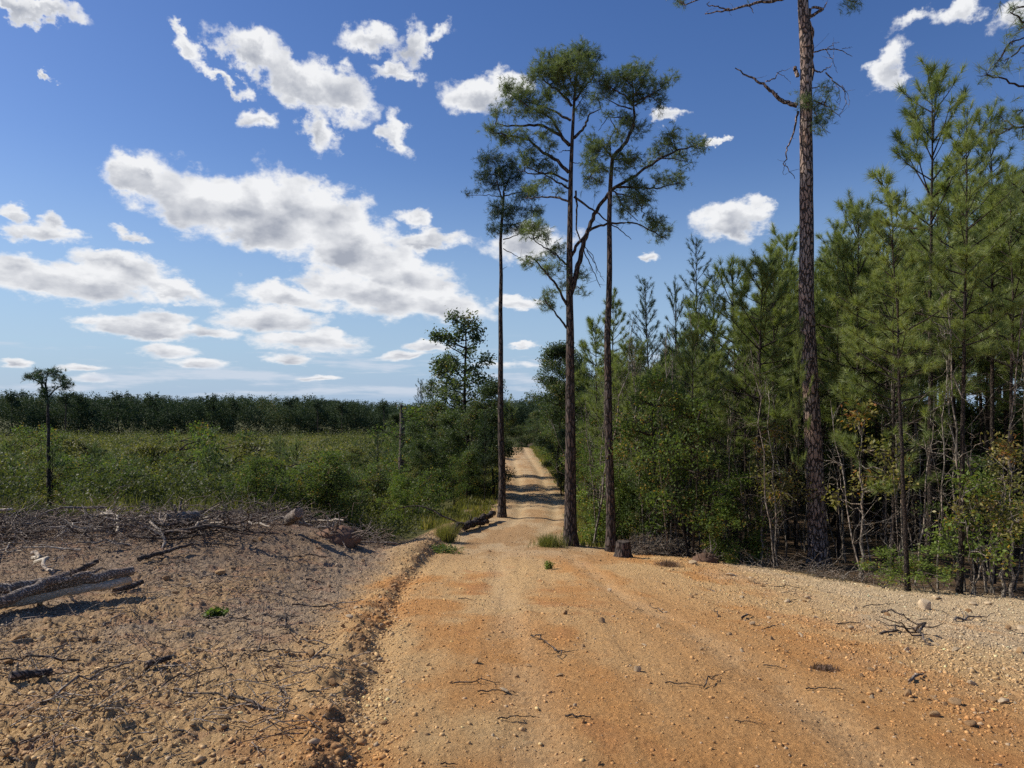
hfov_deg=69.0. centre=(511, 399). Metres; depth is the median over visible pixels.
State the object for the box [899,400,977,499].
hardwood sapling
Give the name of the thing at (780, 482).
bare sapling
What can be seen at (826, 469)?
hardwood sapling
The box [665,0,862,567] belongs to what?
pine tree
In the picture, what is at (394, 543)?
branch
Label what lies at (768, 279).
young pine
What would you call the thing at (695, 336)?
young pine
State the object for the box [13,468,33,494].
pine sapling
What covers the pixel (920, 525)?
bare sapling
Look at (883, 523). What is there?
bare sapling
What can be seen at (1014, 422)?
hardwood sapling
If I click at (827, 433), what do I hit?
young pine
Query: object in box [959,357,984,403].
young pine
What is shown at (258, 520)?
branch
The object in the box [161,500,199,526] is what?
log
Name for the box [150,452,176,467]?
bush
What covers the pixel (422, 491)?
shrub
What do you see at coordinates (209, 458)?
pine sapling
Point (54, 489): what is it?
bush
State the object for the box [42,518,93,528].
branch
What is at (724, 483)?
bare sapling
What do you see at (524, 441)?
hardwood tree
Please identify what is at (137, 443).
bush
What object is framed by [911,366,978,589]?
bare sapling
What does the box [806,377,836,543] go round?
bare sapling
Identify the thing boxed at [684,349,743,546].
young pine
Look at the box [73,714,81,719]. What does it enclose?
rock
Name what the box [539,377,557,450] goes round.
hardwood tree
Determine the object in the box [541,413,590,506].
bare sapling
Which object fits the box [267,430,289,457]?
pine sapling
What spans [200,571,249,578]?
stick
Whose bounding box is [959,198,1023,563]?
young pine
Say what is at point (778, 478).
hardwood sapling
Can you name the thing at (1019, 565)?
bare sapling
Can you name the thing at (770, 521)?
bare sapling
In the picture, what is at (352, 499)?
shrub
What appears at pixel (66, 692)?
stick
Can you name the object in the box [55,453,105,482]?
bush
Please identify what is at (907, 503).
bare sapling
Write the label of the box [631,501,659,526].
shrub
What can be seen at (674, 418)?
young pine
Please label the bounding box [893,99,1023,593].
young pine
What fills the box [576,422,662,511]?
shrub
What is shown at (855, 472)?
bare sapling
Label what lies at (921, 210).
young pine
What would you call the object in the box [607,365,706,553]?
shrub
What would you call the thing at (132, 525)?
branch
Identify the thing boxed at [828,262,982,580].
young pine
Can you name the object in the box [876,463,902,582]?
bare sapling
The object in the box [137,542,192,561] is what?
log
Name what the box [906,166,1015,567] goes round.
young pine
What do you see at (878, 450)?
young pine
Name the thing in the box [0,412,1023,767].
ground
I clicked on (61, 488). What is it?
shrub
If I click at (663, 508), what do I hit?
bare sapling
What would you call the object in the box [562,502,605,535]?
shrub
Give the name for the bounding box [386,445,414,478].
hardwood tree
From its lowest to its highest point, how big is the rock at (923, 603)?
0.250 m
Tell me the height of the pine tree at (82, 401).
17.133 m
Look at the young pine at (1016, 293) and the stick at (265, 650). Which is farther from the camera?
the young pine at (1016, 293)
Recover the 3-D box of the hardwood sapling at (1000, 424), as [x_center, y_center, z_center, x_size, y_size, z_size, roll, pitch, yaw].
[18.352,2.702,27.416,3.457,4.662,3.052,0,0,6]
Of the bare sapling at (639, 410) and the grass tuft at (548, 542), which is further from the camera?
the bare sapling at (639, 410)
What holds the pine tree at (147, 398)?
on the ground at (534, 498)
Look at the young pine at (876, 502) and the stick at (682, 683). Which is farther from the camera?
the young pine at (876, 502)
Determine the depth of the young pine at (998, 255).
14.76 m
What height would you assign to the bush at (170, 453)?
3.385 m
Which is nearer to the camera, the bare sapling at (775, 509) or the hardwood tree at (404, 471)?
the bare sapling at (775, 509)
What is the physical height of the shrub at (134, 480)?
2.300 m
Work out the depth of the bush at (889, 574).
13.74 m
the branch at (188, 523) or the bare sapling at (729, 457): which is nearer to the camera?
the branch at (188, 523)
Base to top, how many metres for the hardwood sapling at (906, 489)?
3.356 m
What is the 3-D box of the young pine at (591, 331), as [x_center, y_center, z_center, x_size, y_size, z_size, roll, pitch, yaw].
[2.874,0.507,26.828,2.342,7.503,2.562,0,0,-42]
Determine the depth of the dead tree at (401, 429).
39.89 m
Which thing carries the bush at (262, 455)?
on the ground at (534, 498)
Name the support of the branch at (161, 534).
on the ground at (534, 498)
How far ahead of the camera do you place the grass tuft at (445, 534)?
20.08 m
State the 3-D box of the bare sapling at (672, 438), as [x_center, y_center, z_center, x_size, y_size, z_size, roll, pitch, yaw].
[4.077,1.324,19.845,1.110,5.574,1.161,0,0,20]
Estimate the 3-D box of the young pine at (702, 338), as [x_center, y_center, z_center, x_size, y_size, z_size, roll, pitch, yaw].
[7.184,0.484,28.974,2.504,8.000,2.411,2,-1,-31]
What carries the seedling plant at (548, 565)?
on the ground at (534, 498)
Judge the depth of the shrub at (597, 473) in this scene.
22.16 m
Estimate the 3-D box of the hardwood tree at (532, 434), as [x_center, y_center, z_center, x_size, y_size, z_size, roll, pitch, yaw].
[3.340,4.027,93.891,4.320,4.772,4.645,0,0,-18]
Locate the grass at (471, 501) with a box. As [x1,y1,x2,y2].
[0,445,604,547]
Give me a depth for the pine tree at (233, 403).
273.68 m
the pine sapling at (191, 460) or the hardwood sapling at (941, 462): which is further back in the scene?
the pine sapling at (191, 460)
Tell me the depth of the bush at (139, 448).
46.80 m
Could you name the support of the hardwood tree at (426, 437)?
on the ground at (534, 498)
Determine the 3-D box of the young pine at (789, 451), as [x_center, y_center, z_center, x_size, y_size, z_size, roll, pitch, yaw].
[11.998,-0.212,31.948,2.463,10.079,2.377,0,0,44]
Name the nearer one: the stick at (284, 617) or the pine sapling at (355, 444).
the stick at (284, 617)
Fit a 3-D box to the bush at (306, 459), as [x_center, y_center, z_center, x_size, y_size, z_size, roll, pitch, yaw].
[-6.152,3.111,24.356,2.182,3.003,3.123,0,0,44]
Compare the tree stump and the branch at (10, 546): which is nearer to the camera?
the branch at (10, 546)
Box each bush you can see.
[0,421,40,464]
[0,436,27,459]
[0,453,29,500]
[3,463,39,509]
[15,447,45,467]
[18,422,60,467]
[28,463,55,496]
[29,424,72,486]
[32,452,72,487]
[34,467,68,497]
[35,464,60,493]
[43,442,75,457]
[45,434,103,472]
[51,453,88,497]
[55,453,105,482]
[58,453,101,503]
[71,439,105,456]
[91,456,139,495]
[112,437,164,470]
[117,442,161,470]
[131,455,154,470]
[142,458,199,492]
[148,441,191,467]
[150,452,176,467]
[152,427,192,468]
[157,447,187,486]
[164,422,237,492]
[183,460,224,496]
[184,417,220,460]
[184,423,221,461]
[186,440,230,482]
[194,485,231,509]
[217,435,275,472]
[225,426,263,468]
[232,430,257,465]
[235,447,298,494]
[284,449,367,507]
[294,482,320,508]
[341,445,368,469]
[381,462,400,485]
[892,542,967,592]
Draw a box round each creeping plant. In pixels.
[202,605,228,618]
[431,542,465,553]
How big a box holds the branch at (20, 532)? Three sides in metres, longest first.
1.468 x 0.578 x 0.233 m
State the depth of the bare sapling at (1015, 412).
14.69 m
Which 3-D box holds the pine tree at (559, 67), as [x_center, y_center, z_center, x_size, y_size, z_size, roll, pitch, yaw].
[2.241,-2.957,19.916,6.628,13.856,3.050,0,0,0]
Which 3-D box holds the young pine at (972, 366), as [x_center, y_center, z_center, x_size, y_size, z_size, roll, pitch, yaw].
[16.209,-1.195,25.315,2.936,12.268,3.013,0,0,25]
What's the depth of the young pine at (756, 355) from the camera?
25.67 m
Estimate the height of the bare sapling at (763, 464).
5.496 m
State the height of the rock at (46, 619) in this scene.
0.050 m
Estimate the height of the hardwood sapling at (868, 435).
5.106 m
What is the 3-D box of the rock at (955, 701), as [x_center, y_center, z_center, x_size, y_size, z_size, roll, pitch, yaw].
[2.757,1.879,4.639,0.074,0.041,0.068,-6,0,43]
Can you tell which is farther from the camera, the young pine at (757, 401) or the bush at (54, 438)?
the bush at (54, 438)
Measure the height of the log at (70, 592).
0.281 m
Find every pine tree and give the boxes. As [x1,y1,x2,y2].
[1,389,28,433]
[21,366,75,505]
[53,390,77,431]
[68,390,89,432]
[106,389,133,433]
[144,391,164,430]
[198,393,219,425]
[227,396,243,432]
[281,396,298,430]
[307,398,326,435]
[333,399,348,434]
[344,402,358,431]
[363,432,391,498]
[375,398,389,431]
[412,378,427,451]
[460,143,545,517]
[474,33,711,546]
[475,411,496,500]
[507,395,517,415]
[577,54,679,551]
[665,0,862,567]
[973,1,1023,211]
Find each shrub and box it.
[46,472,78,506]
[67,456,147,505]
[80,469,147,501]
[97,461,167,502]
[141,470,193,503]
[193,473,232,493]
[221,460,278,501]
[221,470,279,498]
[223,454,303,508]
[227,453,295,509]
[250,466,298,505]
[272,463,312,505]
[276,470,317,505]
[283,460,360,522]
[285,448,370,522]
[290,462,361,523]
[293,448,372,517]
[337,489,365,525]
[340,452,365,471]
[355,487,384,516]
[359,471,394,514]
[374,486,410,524]
[385,466,400,498]
[386,472,415,519]
[404,474,450,516]
[409,464,426,478]
[409,482,430,508]
[414,466,443,520]
[436,452,471,505]
[440,480,459,498]
[448,451,483,494]
[452,442,485,491]
[536,421,551,457]
[543,419,578,472]
[554,413,619,493]
[562,407,591,477]
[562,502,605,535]
[575,419,589,489]
[576,417,588,498]
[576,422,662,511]
[576,426,603,501]
[576,435,616,502]
[576,438,620,512]
[576,460,643,544]
[578,428,625,496]
[581,446,645,526]
[584,490,641,544]
[587,438,656,523]
[600,491,636,538]
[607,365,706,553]
[616,463,669,542]
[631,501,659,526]
[632,411,695,535]
[632,450,683,533]
[639,382,743,557]
[700,466,788,563]
[700,493,745,564]
[910,453,1023,586]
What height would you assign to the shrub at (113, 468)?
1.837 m
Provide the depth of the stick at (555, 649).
5.83 m
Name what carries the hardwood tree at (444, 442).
on the ground at (534, 498)
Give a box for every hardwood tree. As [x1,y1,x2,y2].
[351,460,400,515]
[366,401,453,484]
[376,411,407,451]
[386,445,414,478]
[392,415,427,465]
[396,399,461,491]
[403,437,451,497]
[406,426,452,460]
[417,349,465,467]
[419,410,473,491]
[423,305,497,478]
[433,404,496,494]
[448,373,517,496]
[495,400,528,466]
[512,424,532,447]
[519,409,548,445]
[524,340,593,486]
[525,415,541,446]
[534,356,595,453]
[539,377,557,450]
[539,426,578,495]
[541,342,592,459]
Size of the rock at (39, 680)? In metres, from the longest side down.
0.075 x 0.069 x 0.042 m
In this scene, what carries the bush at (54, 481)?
on the ground at (534, 498)
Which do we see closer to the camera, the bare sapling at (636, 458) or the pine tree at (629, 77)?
the pine tree at (629, 77)
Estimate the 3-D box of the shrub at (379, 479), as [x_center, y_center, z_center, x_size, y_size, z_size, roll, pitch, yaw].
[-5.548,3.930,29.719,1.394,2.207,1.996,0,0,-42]
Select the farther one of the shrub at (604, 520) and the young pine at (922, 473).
the young pine at (922, 473)
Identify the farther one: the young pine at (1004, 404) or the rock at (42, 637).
the young pine at (1004, 404)
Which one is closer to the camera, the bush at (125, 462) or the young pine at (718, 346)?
the bush at (125, 462)
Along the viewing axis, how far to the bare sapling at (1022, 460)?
16.60 m
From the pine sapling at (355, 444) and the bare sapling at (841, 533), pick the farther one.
the pine sapling at (355, 444)
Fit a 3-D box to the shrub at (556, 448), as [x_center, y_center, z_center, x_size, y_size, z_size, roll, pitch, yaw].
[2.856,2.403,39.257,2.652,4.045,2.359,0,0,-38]
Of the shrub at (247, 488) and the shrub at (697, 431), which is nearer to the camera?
the shrub at (697, 431)
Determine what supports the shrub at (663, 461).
on the ground at (534, 498)
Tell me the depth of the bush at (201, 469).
37.30 m
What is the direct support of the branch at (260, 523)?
on the ground at (534, 498)
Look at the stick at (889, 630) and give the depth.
7.98 m
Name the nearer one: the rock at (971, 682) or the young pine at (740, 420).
the rock at (971, 682)
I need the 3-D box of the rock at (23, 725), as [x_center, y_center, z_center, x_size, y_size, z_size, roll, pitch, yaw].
[-2.620,1.758,4.015,0.055,0.029,0.058,0,0,9]
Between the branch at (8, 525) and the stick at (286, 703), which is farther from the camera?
the branch at (8, 525)
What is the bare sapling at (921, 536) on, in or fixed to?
on the ground at (534, 498)
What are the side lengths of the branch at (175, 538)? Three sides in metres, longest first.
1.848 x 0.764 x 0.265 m
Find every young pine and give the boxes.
[565,375,600,428]
[574,287,637,447]
[574,314,630,495]
[580,357,624,426]
[582,366,629,452]
[584,361,647,480]
[591,335,685,473]
[595,374,680,534]
[615,276,678,417]
[623,366,682,441]
[626,363,693,538]
[636,347,723,532]
[638,396,688,486]
[655,328,730,551]
[657,275,702,516]
[658,234,720,526]
[663,332,693,395]
[666,348,690,508]
[675,251,800,539]
[678,311,727,500]
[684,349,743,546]
[688,247,829,559]
[689,269,758,507]
[689,321,820,547]
[696,383,772,504]
[711,338,730,497]
[716,348,733,394]
[720,322,789,518]
[721,383,770,502]
[723,312,785,529]
[731,241,801,553]
[731,303,798,526]
[738,258,845,547]
[742,220,834,539]
[764,294,800,517]
[771,187,925,563]
[771,263,847,455]
[771,293,798,510]
[777,311,847,525]
[787,317,814,565]
[790,216,879,556]
[790,287,861,461]
[792,237,880,516]
[814,235,890,535]
[818,223,968,563]
[820,246,903,540]
[824,187,977,590]
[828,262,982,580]
[840,264,904,530]
[843,256,904,536]
[845,53,1012,577]
[845,255,906,528]
[859,244,973,550]
[860,309,939,555]
[872,248,896,522]
[885,210,954,538]
[889,203,956,535]
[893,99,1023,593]
[895,351,939,517]
[896,275,940,529]
[900,163,981,543]
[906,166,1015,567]
[919,222,968,535]
[920,96,1023,583]
[927,211,967,513]
[931,204,985,514]
[931,217,1023,567]
[934,161,1023,591]
[942,174,1023,550]
[948,204,1021,479]
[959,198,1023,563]
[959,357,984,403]
[961,113,1023,495]
[968,221,1023,439]
[968,312,1017,412]
[971,166,1023,505]
[973,185,1022,549]
[983,188,1023,530]
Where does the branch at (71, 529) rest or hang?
on the ground at (534, 498)
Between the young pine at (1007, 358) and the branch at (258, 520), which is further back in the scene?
the young pine at (1007, 358)
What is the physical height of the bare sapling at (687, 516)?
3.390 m
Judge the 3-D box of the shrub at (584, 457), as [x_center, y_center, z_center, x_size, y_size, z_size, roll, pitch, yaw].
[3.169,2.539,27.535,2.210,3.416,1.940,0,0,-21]
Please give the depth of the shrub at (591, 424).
27.14 m
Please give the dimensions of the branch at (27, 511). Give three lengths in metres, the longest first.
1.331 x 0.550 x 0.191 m
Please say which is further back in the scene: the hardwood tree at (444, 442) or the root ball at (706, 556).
the hardwood tree at (444, 442)
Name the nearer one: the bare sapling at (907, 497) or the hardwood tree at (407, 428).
the bare sapling at (907, 497)
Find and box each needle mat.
[654,559,683,567]
[809,663,839,672]
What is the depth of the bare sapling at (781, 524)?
19.00 m
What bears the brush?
on the ground at (534, 498)
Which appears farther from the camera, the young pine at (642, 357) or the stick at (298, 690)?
the young pine at (642, 357)
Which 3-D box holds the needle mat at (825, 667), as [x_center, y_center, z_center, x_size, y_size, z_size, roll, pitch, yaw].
[2.314,1.977,5.494,0.254,0.033,0.232,0,0,29]
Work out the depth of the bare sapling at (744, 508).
20.88 m
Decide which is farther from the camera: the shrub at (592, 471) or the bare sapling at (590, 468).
the shrub at (592, 471)
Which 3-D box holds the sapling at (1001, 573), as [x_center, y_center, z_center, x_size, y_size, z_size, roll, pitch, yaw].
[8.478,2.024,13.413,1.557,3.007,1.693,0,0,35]
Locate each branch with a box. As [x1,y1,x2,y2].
[0,506,106,519]
[0,507,63,530]
[0,516,25,532]
[0,527,68,538]
[0,539,80,552]
[0,540,27,550]
[1,502,64,515]
[1,522,43,538]
[1,527,47,541]
[2,507,21,542]
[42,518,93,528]
[47,508,137,527]
[49,520,111,533]
[53,519,91,538]
[54,511,115,523]
[61,537,129,545]
[65,523,104,539]
[77,505,100,524]
[78,508,163,533]
[83,501,123,532]
[86,517,122,535]
[108,518,158,530]
[119,505,165,529]
[129,514,236,547]
[130,506,180,547]
[144,503,205,521]
[146,522,191,539]
[148,501,235,521]
[152,518,277,536]
[168,510,250,534]
[168,521,204,535]
[178,508,258,540]
[190,513,233,531]
[198,504,220,522]
[206,509,271,532]
[210,502,252,518]
[238,516,270,526]
[243,513,311,526]
[248,502,293,512]
[252,505,316,519]
[304,515,343,521]
[346,514,391,545]
[360,536,396,544]
[388,505,457,521]
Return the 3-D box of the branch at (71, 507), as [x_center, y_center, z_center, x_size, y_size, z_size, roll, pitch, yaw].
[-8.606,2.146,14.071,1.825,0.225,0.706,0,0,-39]
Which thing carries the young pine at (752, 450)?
on the ground at (534, 498)
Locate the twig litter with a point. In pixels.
(75, 517)
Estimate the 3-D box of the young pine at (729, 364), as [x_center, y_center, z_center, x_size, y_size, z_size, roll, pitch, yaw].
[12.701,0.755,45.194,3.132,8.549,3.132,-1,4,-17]
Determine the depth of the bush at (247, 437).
65.43 m
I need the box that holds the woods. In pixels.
[0,390,588,437]
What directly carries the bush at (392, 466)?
on the ground at (534, 498)
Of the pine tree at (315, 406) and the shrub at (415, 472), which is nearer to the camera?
the shrub at (415, 472)
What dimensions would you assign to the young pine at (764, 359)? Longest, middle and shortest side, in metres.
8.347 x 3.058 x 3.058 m
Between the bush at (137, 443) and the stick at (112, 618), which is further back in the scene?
the bush at (137, 443)
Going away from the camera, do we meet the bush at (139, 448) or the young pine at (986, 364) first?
the young pine at (986, 364)
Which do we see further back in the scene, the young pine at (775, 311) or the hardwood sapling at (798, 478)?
the hardwood sapling at (798, 478)
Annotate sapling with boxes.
[0,435,25,469]
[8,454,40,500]
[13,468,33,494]
[30,441,74,507]
[72,438,106,485]
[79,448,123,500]
[122,448,148,474]
[183,450,195,485]
[186,440,233,503]
[264,436,284,462]
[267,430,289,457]
[274,454,295,474]
[279,432,310,473]
[339,462,372,518]
[345,437,367,471]
[382,441,397,466]
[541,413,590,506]
[576,396,600,499]
[576,406,617,493]
[577,404,599,543]
[579,376,619,494]
[581,315,652,545]
[584,403,605,497]
[596,352,629,523]
[596,426,624,521]
[601,361,631,520]
[612,351,644,542]
[613,361,645,520]
[615,358,642,521]
[620,340,649,533]
[622,385,643,518]
[625,322,682,536]
[636,344,670,505]
[637,433,711,534]
[643,358,743,538]
[645,408,687,554]
[645,452,669,555]
[658,350,682,545]
[667,418,741,548]
[671,310,729,544]
[673,373,719,550]
[676,441,717,542]
[688,410,778,521]
[694,421,753,501]
[703,369,726,540]
[703,382,783,542]
[705,416,753,532]
[710,346,747,535]
[712,417,738,536]
[719,391,746,560]
[722,395,778,534]
[727,343,787,567]
[729,364,769,532]
[729,394,790,519]
[737,352,787,545]
[741,381,796,567]
[741,437,808,563]
[742,381,776,527]
[745,423,827,562]
[749,394,801,543]
[750,379,801,560]
[752,456,797,497]
[761,378,862,519]
[765,396,882,526]
[765,428,805,559]
[776,420,830,503]
[779,293,858,474]
[780,427,802,550]
[781,447,830,522]
[783,435,805,505]
[787,419,844,552]
[801,448,842,526]
[804,471,849,556]
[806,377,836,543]
[814,399,922,577]
[817,393,897,582]
[819,314,870,558]
[824,414,926,530]
[827,437,874,562]
[828,457,899,568]
[830,431,868,516]
[833,398,878,530]
[836,413,905,505]
[848,452,906,521]
[849,413,912,567]
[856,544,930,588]
[865,367,920,575]
[868,452,924,514]
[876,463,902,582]
[882,309,950,567]
[882,419,926,500]
[883,395,923,570]
[885,353,944,559]
[886,381,990,585]
[895,306,1015,592]
[896,379,947,567]
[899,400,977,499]
[906,272,981,574]
[908,430,955,581]
[911,290,1010,593]
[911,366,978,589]
[915,455,951,530]
[919,388,1023,518]
[923,463,1023,595]
[924,398,1009,532]
[924,417,1019,592]
[932,430,1023,597]
[937,448,1004,549]
[950,408,1019,577]
[958,296,1023,592]
[958,404,1023,504]
[974,413,1023,521]
[981,441,1023,576]
[982,440,1023,597]
[985,338,1023,524]
[995,358,1023,583]
[1015,431,1023,591]
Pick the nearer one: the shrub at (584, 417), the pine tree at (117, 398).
the shrub at (584, 417)
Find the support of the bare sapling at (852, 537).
on the ground at (534, 498)
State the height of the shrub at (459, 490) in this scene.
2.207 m
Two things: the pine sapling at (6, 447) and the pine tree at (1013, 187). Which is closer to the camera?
the pine tree at (1013, 187)
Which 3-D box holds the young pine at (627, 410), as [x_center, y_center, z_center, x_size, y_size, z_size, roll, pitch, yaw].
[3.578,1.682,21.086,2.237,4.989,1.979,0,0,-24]
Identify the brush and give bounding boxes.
[602,524,1023,596]
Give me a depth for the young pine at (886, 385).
19.72 m
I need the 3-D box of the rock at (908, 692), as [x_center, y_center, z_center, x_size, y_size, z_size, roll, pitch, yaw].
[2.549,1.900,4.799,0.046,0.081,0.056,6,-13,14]
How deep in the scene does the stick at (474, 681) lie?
4.96 m
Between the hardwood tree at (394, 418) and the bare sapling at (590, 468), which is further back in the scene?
the hardwood tree at (394, 418)
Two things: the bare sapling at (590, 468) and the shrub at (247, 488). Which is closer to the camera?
the bare sapling at (590, 468)
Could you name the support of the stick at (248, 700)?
on the ground at (534, 498)
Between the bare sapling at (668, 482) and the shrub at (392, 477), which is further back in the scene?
the shrub at (392, 477)
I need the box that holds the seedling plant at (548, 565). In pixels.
[544,560,554,568]
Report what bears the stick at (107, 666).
on the ground at (534, 498)
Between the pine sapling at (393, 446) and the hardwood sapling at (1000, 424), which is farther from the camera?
the pine sapling at (393, 446)
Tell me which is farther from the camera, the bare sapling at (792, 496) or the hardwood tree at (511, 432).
the hardwood tree at (511, 432)
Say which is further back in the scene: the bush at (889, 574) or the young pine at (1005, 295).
the young pine at (1005, 295)
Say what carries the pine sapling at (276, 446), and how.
on the ground at (534, 498)
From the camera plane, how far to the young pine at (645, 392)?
27.04 m
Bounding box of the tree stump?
[613,540,633,557]
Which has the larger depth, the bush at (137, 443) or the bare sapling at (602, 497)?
the bush at (137, 443)
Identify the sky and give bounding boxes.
[0,0,1023,410]
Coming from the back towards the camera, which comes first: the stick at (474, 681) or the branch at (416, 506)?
the branch at (416, 506)
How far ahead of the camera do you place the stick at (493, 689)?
4.76 m
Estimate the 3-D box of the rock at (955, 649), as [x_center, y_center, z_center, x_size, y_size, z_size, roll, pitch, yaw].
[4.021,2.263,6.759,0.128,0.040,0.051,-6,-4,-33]
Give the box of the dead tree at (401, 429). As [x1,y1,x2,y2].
[398,404,404,487]
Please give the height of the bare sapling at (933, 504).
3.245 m
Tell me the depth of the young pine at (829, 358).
23.25 m
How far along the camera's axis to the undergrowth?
21.84 m
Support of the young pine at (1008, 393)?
on the ground at (534, 498)
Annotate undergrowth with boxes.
[0,425,456,539]
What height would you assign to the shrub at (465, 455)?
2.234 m
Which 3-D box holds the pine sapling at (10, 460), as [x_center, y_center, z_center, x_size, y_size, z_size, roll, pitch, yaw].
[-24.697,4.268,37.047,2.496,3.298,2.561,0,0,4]
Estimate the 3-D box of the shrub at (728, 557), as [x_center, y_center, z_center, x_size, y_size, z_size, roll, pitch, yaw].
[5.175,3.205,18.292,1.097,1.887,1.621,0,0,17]
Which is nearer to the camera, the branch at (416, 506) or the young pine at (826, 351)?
the branch at (416, 506)
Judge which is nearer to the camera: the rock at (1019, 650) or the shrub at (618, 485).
the rock at (1019, 650)
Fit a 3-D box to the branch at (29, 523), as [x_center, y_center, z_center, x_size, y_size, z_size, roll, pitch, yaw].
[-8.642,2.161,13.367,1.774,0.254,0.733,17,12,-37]
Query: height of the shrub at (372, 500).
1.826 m
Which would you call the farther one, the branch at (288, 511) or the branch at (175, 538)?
the branch at (288, 511)
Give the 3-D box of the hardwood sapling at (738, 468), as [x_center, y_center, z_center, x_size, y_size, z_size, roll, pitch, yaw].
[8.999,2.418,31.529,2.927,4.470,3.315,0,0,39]
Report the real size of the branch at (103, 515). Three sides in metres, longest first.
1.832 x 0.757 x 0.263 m
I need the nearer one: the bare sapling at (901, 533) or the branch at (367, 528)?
the bare sapling at (901, 533)
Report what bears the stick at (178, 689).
on the ground at (534, 498)
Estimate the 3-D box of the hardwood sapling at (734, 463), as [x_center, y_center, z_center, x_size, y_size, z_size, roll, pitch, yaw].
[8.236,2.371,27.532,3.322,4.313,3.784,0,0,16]
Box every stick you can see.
[0,648,79,660]
[25,682,98,703]
[27,668,93,681]
[53,643,67,654]
[54,646,161,696]
[66,637,91,640]
[90,661,128,674]
[103,611,130,626]
[141,559,169,566]
[143,655,171,667]
[148,659,238,691]
[159,554,190,562]
[160,657,176,672]
[168,658,204,669]
[174,687,181,692]
[175,663,278,711]
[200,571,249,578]
[235,642,273,663]
[258,649,308,654]
[267,612,297,636]
[271,700,290,720]
[273,551,326,557]
[284,666,326,674]
[292,600,340,608]
[297,688,321,691]
[300,638,330,644]
[312,646,328,658]
[327,598,363,611]
[454,675,500,684]
[478,689,514,692]
[497,715,536,718]
[530,634,550,645]
[546,645,574,659]
[565,713,590,716]
[665,680,702,685]
[701,668,734,687]
[805,687,845,689]
[875,619,922,634]
[881,609,905,617]
[881,617,943,645]
[908,673,923,682]
[953,611,994,620]
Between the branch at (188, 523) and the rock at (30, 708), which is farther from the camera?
the branch at (188, 523)
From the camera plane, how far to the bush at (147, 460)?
43.50 m
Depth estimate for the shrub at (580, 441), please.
29.98 m
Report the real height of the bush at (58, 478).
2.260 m
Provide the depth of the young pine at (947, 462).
27.29 m
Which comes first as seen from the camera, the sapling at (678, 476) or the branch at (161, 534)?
the branch at (161, 534)
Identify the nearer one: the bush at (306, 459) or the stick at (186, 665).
the stick at (186, 665)
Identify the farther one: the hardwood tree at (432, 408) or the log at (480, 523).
the hardwood tree at (432, 408)
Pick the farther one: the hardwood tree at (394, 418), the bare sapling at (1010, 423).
the hardwood tree at (394, 418)
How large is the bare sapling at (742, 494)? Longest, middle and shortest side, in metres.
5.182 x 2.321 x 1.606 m
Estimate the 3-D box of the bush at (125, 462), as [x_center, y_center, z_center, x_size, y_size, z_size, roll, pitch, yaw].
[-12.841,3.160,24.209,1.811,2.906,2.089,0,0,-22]
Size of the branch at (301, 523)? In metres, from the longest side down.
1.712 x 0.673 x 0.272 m
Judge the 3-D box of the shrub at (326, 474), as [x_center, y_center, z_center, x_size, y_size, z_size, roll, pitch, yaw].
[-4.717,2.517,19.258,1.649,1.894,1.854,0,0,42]
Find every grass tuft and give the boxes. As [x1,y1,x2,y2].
[425,518,465,542]
[528,532,573,548]
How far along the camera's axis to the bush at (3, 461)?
30.28 m
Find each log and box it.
[0,566,134,596]
[0,569,91,592]
[0,571,69,606]
[0,576,131,608]
[8,662,52,681]
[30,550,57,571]
[69,559,98,573]
[112,579,143,593]
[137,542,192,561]
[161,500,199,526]
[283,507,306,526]
[451,518,488,529]
[461,511,495,530]
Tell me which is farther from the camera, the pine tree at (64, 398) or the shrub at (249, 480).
the pine tree at (64, 398)
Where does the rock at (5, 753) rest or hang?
on the ground at (534, 498)
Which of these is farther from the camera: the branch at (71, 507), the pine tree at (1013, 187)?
the branch at (71, 507)
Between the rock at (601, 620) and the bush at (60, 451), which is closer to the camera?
the rock at (601, 620)
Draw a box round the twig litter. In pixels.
[0,484,409,760]
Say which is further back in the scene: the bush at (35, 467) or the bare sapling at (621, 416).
the bush at (35, 467)
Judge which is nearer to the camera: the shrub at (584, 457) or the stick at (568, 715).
the stick at (568, 715)
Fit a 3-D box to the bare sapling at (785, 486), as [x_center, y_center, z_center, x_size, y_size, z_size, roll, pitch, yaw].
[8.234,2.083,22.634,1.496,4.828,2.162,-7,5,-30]
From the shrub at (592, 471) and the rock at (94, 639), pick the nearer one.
the rock at (94, 639)
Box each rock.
[0,750,11,756]
[4,659,13,663]
[10,633,27,640]
[19,722,29,728]
[26,706,35,710]
[35,676,49,683]
[38,635,45,640]
[43,617,51,622]
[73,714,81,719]
[91,636,98,642]
[100,689,109,698]
[105,679,114,683]
[162,575,170,580]
[215,569,225,574]
[308,648,314,657]
[328,678,335,686]
[598,617,604,622]
[634,666,640,671]
[689,560,696,564]
[904,689,911,696]
[918,598,930,609]
[929,711,940,717]
[948,697,961,705]
[952,647,959,651]
[963,720,976,726]
[966,680,976,684]
[989,696,995,701]
[998,698,1009,702]
[1016,647,1022,652]
[1017,625,1023,629]
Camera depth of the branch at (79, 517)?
13.71 m
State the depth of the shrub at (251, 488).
19.25 m
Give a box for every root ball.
[311,510,370,550]
[687,535,725,563]
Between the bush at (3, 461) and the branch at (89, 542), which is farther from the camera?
the bush at (3, 461)
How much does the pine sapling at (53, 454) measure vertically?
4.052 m
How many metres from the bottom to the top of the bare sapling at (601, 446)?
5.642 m
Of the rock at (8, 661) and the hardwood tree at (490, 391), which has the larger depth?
the hardwood tree at (490, 391)
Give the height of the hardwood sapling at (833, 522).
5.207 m
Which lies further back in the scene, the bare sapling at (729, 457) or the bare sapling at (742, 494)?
the bare sapling at (742, 494)

